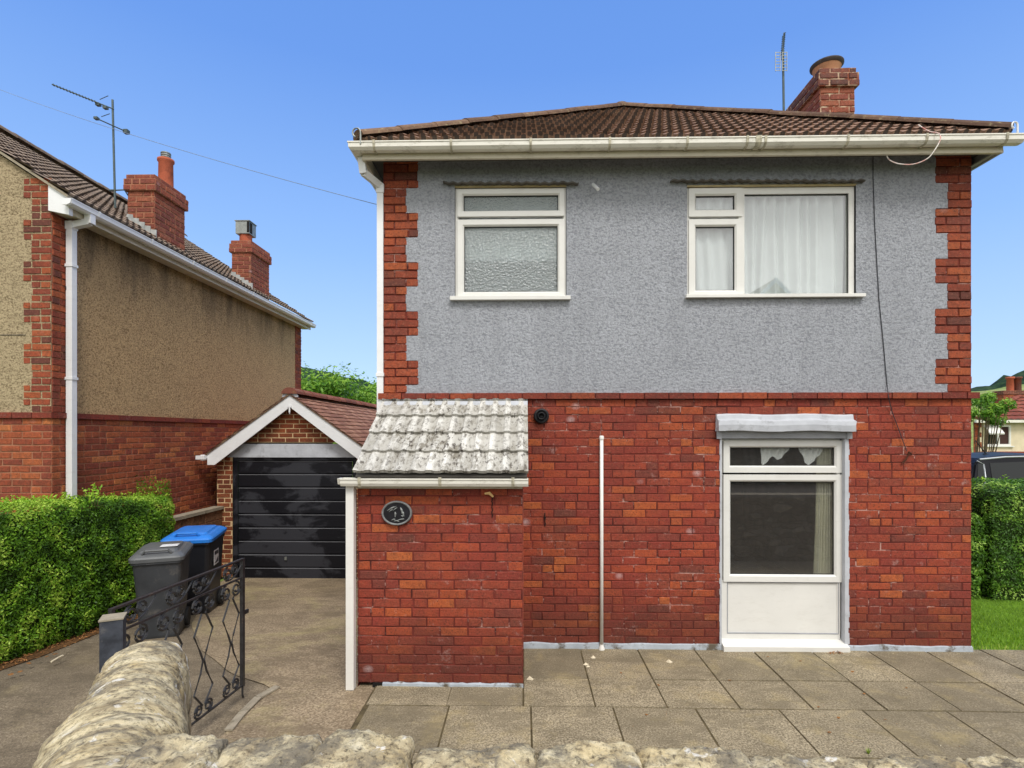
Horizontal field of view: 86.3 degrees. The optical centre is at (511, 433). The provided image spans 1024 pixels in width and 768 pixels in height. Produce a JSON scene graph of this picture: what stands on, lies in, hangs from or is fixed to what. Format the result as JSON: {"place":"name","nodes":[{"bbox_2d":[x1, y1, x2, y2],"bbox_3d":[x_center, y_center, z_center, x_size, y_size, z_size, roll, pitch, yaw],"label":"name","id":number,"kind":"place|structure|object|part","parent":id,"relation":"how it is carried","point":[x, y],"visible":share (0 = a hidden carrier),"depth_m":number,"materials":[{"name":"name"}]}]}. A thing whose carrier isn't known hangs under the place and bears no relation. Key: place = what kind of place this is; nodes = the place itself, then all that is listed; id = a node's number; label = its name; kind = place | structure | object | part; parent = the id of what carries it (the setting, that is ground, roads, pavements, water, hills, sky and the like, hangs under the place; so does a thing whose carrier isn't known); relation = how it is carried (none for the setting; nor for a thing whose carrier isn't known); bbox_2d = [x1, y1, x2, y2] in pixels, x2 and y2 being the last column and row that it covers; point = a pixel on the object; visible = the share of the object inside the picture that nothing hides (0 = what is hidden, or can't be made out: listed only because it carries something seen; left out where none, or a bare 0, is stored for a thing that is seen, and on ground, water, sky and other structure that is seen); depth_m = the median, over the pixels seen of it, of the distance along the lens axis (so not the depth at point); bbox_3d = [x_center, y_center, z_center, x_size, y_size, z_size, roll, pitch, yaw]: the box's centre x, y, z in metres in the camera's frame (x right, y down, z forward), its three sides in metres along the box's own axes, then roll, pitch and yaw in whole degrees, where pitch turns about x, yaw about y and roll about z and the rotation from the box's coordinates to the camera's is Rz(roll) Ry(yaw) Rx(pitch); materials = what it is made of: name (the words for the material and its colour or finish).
{"place":"outdoors","nodes":[
{"label":"outdoors","id":0,"kind":"place"},
{"bbox_2d":[0,578,357,767],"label":"driveway","id":1,"kind":"structure","parent":0,"point":[42,697],"depth_m":4.28,"materials":[{"name":"concrete"}]},
{"bbox_2d":[98,612,126,672],"bbox_3d":[-2.102,1.503,2.877,0.108,1.075,0.108,0,0,-27],"label":"gate post","id":2,"kind":"object","parent":1,"relation":"on","point":[112,634],"visible":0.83,"depth_m":2.83,"materials":[{"name":"grey concrete"}]},
{"bbox_2d":[108,558,248,725],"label":"iron gate","id":3,"kind":"structure","parent":2,"relation":"attached to","point":[242,612],"depth_m":3.69,"materials":[{"name":"black metal"}]},
{"bbox_2d":[128,541,192,638],"bbox_3d":[-3.721,1.656,5.823,0.497,0.946,0.621,0,0,-21],"label":"wheelie bin","id":4,"kind":"object","parent":1,"relation":"on","point":[157,565],"visible":0.92,"depth_m":5.62,"materials":[{"name":"grey plastic"}]},
{"bbox_2d":[224,685,279,730],"bbox_3d":[-1.920,2.014,4.024,0.110,0.012,0.652,0,0,5],"label":"kerb edging","id":5,"kind":"object","parent":1,"relation":"on","point":[242,713],"visible":1,"depth_m":3.99,"materials":[{"name":"beige concrete"}]},
{"bbox_2d":[195,387,376,578],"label":"garage","id":6,"kind":"structure","parent":1,"relation":"on","point":[283,463],"depth_m":8.81,"materials":[{"name":"brick"}]},
{"bbox_2d":[239,460,352,577],"bbox_3d":[-3.497,1.413,8.816,1.852,1.946,0.043,0,0,1],"label":"garage door","id":7,"kind":"structure","parent":6,"relation":"in","point":[292,513],"depth_m":8.82,"materials":[{"name":"black metal"}]},
{"bbox_2d":[192,578,373,743],"bbox_3d":[-2.855,2.037,5.239,3.559,0.595,7.050,0,0,1],"label":"driveway apron","id":8,"kind":"object","parent":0,"point":[295,639],"visible":0.52,"depth_m":5.22,"materials":[{"name":"concrete"}]},
{"bbox_2d":[32,640,192,767],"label":"stone pier","id":9,"kind":"structure","parent":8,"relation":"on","point":[140,695],"depth_m":1.81,"materials":[{"name":"stone"}]},
{"bbox_2d":[160,525,226,614],"bbox_3d":[-3.918,1.685,6.772,0.565,1.026,0.737,0,0,-13],"label":"wheelie bin","id":10,"kind":"object","parent":8,"relation":"on","point":[207,549],"visible":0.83,"depth_m":6.57,"materials":[{"name":"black plastic"}]},
{"bbox_2d":[301,367,376,399],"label":"wooded hill","id":11,"kind":"structure","parent":0,"point":[316,372],"depth_m":276.30,"materials":[{"name":"green plant"}]},
{"bbox_2d":[0,0,1023,387],"label":"sky","id":12,"kind":"structure","parent":0,"point":[276,88],"materials":[{"name":"blue"}]},
{"bbox_2d":[351,649,1023,765],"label":"patio","id":13,"kind":"structure","parent":0,"point":[964,706],"depth_m":4.04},
{"bbox_2d":[971,594,1023,649],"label":"lawn","id":14,"kind":"structure","parent":0,"point":[994,602],"depth_m":5.84,"materials":[{"name":"plant"}]},
{"bbox_2d":[971,512,986,598],"bbox_3d":[5.284,1.478,6.784,0.873,1.118,0.713,0,0,1],"label":"privet hedge","id":15,"kind":"object","parent":14,"relation":"on","point":[977,521],"visible":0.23,"depth_m":6.50,"materials":[{"name":"green plant"}]},
{"bbox_2d":[971,475,1023,601],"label":"privet hedge","id":16,"kind":"object","parent":14,"relation":"on","point":[999,510],"visible":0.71,"depth_m":6.52,"materials":[{"name":"green plant"}]},
{"bbox_2d":[971,370,1023,390],"bbox_3d":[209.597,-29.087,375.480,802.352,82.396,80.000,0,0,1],"label":"wooded hill","id":17,"kind":"structure","parent":0,"point":[1000,382],"depth_m":403.86,"materials":[{"name":"green plant"}]},
{"bbox_2d":[971,384,1023,446],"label":"field hill","id":18,"kind":"structure","parent":0,"point":[998,389],"depth_m":254.60,"materials":[{"name":"green plant"}]},
{"bbox_3d":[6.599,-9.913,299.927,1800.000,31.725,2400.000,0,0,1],"label":"ground","id":19,"kind":"structure","parent":0,"visible":0},
{"bbox_2d":[0,613,137,669],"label":"hedge bed","id":20,"kind":"object","parent":19,"relation":"on","point":[43,651],"visible":0.1,"depth_m":5.30,"materials":[{"name":"brown soil"}]},
{"bbox_2d":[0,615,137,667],"bbox_3d":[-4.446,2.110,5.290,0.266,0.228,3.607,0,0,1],"label":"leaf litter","id":21,"kind":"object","parent":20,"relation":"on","point":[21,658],"visible":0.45,"depth_m":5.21,"materials":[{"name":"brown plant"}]},
{"bbox_2d":[0,473,175,663],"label":"privet hedge","id":22,"kind":"object","parent":20,"relation":"on","point":[67,573],"visible":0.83,"depth_m":5.57,"materials":[{"name":"green plant"}]},
{"bbox_2d":[62,483,101,505],"bbox_3d":[-4.609,0.655,5.853,0.432,0.264,0.063,0,0,1],"label":"hedge shoot","id":23,"kind":"object","parent":22,"relation":"on","point":[91,493],"visible":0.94,"depth_m":5.85,"materials":[{"name":"green plant"}]},
{"bbox_2d":[0,125,315,514],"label":"neighbour house","id":24,"kind":"structure","parent":19,"relation":"on","point":[140,334],"depth_m":7.19,"materials":[{"name":"brick"}]},
{"bbox_2d":[52,84,129,207],"bbox_3d":[-5.707,-3.905,7.434,0.849,1.534,0.185,0,0,-44],"label":"tv aerial","id":25,"kind":"object","parent":24,"relation":"attached to","point":[96,118],"visible":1,"depth_m":7.60,"materials":[{"name":"metal"}]},
{"bbox_2d":[166,506,223,576],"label":"block wall","id":26,"kind":"structure","parent":19,"relation":"on","point":[211,515],"depth_m":8.24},
{"bbox_2d":[301,361,368,463],"bbox_3d":[-7.304,0.212,20.025,3.193,5.625,4.449,0,0,-44],"label":"bushy tree","id":27,"kind":"object","parent":19,"relation":"on","point":[334,385],"visible":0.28,"depth_m":19.32,"materials":[{"name":"green plant"}]},
{"bbox_2d":[345,377,376,401],"bbox_3d":[-5.606,0.456,21.380,4.314,5.137,3.122,0,0,39],"label":"bushy tree","id":28,"kind":"object","parent":19,"relation":"on","point":[355,397],"depth_m":20.22,"materials":[{"name":"green plant"}]},
{"bbox_2d":[352,380,376,477],"bbox_3d":[-4.126,0.594,17.193,2.787,4.858,2.852,0,0,-42],"label":"bushy tree","id":29,"kind":"object","parent":19,"relation":"on","point":[370,397],"visible":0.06,"depth_m":17.64,"materials":[{"name":"green plant"}]},
{"bbox_2d":[337,398,527,689],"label":"brick outhouse","id":30,"kind":"structure","parent":19,"relation":"on","point":[440,584],"depth_m":4.35,"materials":[{"name":"red brick"}]},
{"bbox_2d":[381,501,411,524],"bbox_3d":[-0.915,0.635,4.331,0.244,0.196,0.026,0,0,1],"label":"wall plaque","id":31,"kind":"object","parent":30,"relation":"attached to","point":[396,513],"depth_m":4.33,"materials":[{"name":"grey metal"}]},
{"bbox_2d":[119,729,1023,767],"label":"stone wall","id":32,"kind":"structure","parent":19,"relation":"on","point":[348,748],"depth_m":1.51,"materials":[{"name":"stone"}]},
{"bbox_2d":[347,55,1023,652],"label":"detached house","id":33,"kind":"structure","parent":19,"relation":"on","point":[649,381],"depth_m":5.09,"materials":[{"name":"red brick"}]},
{"bbox_2d":[2,90,376,204],"bbox_3d":[-5.868,-4.419,7.481,10.221,4.473,0.006,0,0,26],"label":"overhead wire","id":34,"kind":"object","parent":33,"relation":"attached to","point":[207,157],"visible":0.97,"depth_m":6.26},
{"bbox_2d":[450,188,570,300],"bbox_3d":[-0.016,-1.772,5.132,1.121,1.062,0.130,0,0,1],"label":"window","id":35,"kind":"structure","parent":33,"relation":"in","point":[496,259],"depth_m":5.15,"materials":[{"name":"white plastic"}]},
{"bbox_2d":[690,197,735,289],"bbox_3d":[1.856,-1.753,5.178,0.550,1.112,0.033,0,0,1],"label":"net curtain","id":36,"kind":"object","parent":33,"relation":"hanging from","point":[714,258],"visible":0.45,"depth_m":5.18,"materials":[{"name":"white fabric"}]},
{"bbox_2d":[685,187,865,298],"bbox_3d":[2.425,-1.769,5.078,1.631,1.053,0.130,0,0,1],"label":"window","id":37,"kind":"structure","parent":33,"relation":"in","point":[738,194],"depth_m":5.08,"materials":[{"name":"white plastic"}]},
{"bbox_2d":[775,32,786,110],"bbox_3d":[3.770,-4.933,7.573,0.136,1.520,0.468,0,0,37],"label":"tv aerial","id":38,"kind":"object","parent":33,"relation":"attached to","point":[782,55],"visible":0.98,"depth_m":7.46,"materials":[{"name":"metal"}]},
{"bbox_2d":[722,439,849,652],"bbox_3d":[2.520,1.051,5.088,1.150,1.993,0.165,0,0,1],"label":"door","id":39,"kind":"structure","parent":33,"relation":"in","point":[762,612],"depth_m":5.11,"materials":[{"name":"white plastic"}]},
{"bbox_2d":[761,448,822,464],"bbox_3d":[2.666,0.204,5.171,0.612,0.218,0.020,0,0,1],"label":"net curtain","id":40,"kind":"object","parent":33,"relation":"hanging from","point":[810,455],"visible":0.6,"depth_m":5.17,"materials":[{"name":"white fabric"}]},
{"bbox_2d":[744,196,844,293],"bbox_3d":[2.665,-1.753,5.177,1.128,1.112,0.072,0,0,1],"label":"net curtain","id":41,"kind":"object","parent":33,"relation":"hanging from","point":[794,244],"visible":0.69,"depth_m":5.18,"materials":[{"name":"white fabric"}]},
{"bbox_2d":[813,448,832,573],"bbox_3d":[2.949,0.914,5.193,0.205,1.749,0.061,0,0,1],"label":"curtain","id":42,"kind":"object","parent":33,"relation":"hanging from","point":[822,564],"visible":0.52,"depth_m":5.19,"materials":[{"name":"beige fabric"}]},
{"bbox_2d":[873,157,906,450],"bbox_3d":[3.475,-1.196,5.014,0.299,2.726,0.046,0,0,1],"label":"wall cable","id":43,"kind":"object","parent":33,"relation":"attached to","point":[879,303],"depth_m":5.03,"materials":[{"name":"metal"}]},
{"bbox_2d":[902,452,911,463],"bbox_3d":[3.637,0.225,5.009,0.105,0.113,0.053,0,0,-5],"label":"wall bracket","id":44,"kind":"object","parent":33,"relation":"attached to","point":[904,460],"depth_m":5.00,"materials":[{"name":"metal"}]},
{"bbox_2d":[886,124,940,164],"bbox_3d":[3.486,-2.507,4.752,0.386,0.390,0.125,0,0,25],"label":"loose wire","id":45,"kind":"object","parent":33,"relation":"attached to","point":[925,159],"visible":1,"depth_m":4.70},
{"bbox_2d":[971,391,1016,452],"bbox_3d":[15.177,1.342,17.584,1.909,5.361,1.558,0,0,1],"label":"tree","id":46,"kind":"object","parent":19,"relation":"on","point":[990,411],"visible":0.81,"depth_m":17.33,"materials":[{"name":"green plant"}]},
{"bbox_2d":[971,440,1023,487],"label":"parked car","id":47,"kind":"object","parent":19,"relation":"on","point":[996,465],"visible":0.21,"depth_m":10.01,"materials":[{"name":"blue paint"}]},
{"bbox_3d":[8.544,0.740,9.949,0.092,0.400,0.302,0,0,43],"label":"side window","id":48,"kind":"part","parent":47,"relation":"part of","materials":[{"name":"glass"}]},
{"bbox_3d":[9.121,0.730,9.944,0.860,0.420,0.182,0,0,1],"label":"side window","id":49,"kind":"part","parent":47,"relation":"part of","materials":[{"name":"grey glass"}]},
{"bbox_2d":[973,377,1023,452],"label":"distant house","id":50,"kind":"structure","parent":19,"relation":"on","point":[1011,439],"depth_m":24.54,"materials":[{"name":"beige paint"}]},
{"bbox_2d":[983,425,1014,446],"bbox_3d":[21.816,0.133,24.381,1.328,0.984,0.450,0,0,1],"label":"window","id":51,"kind":"structure","parent":50,"relation":"in","point":[1005,436],"depth_m":24.51,"materials":[{"name":"white plastic"}]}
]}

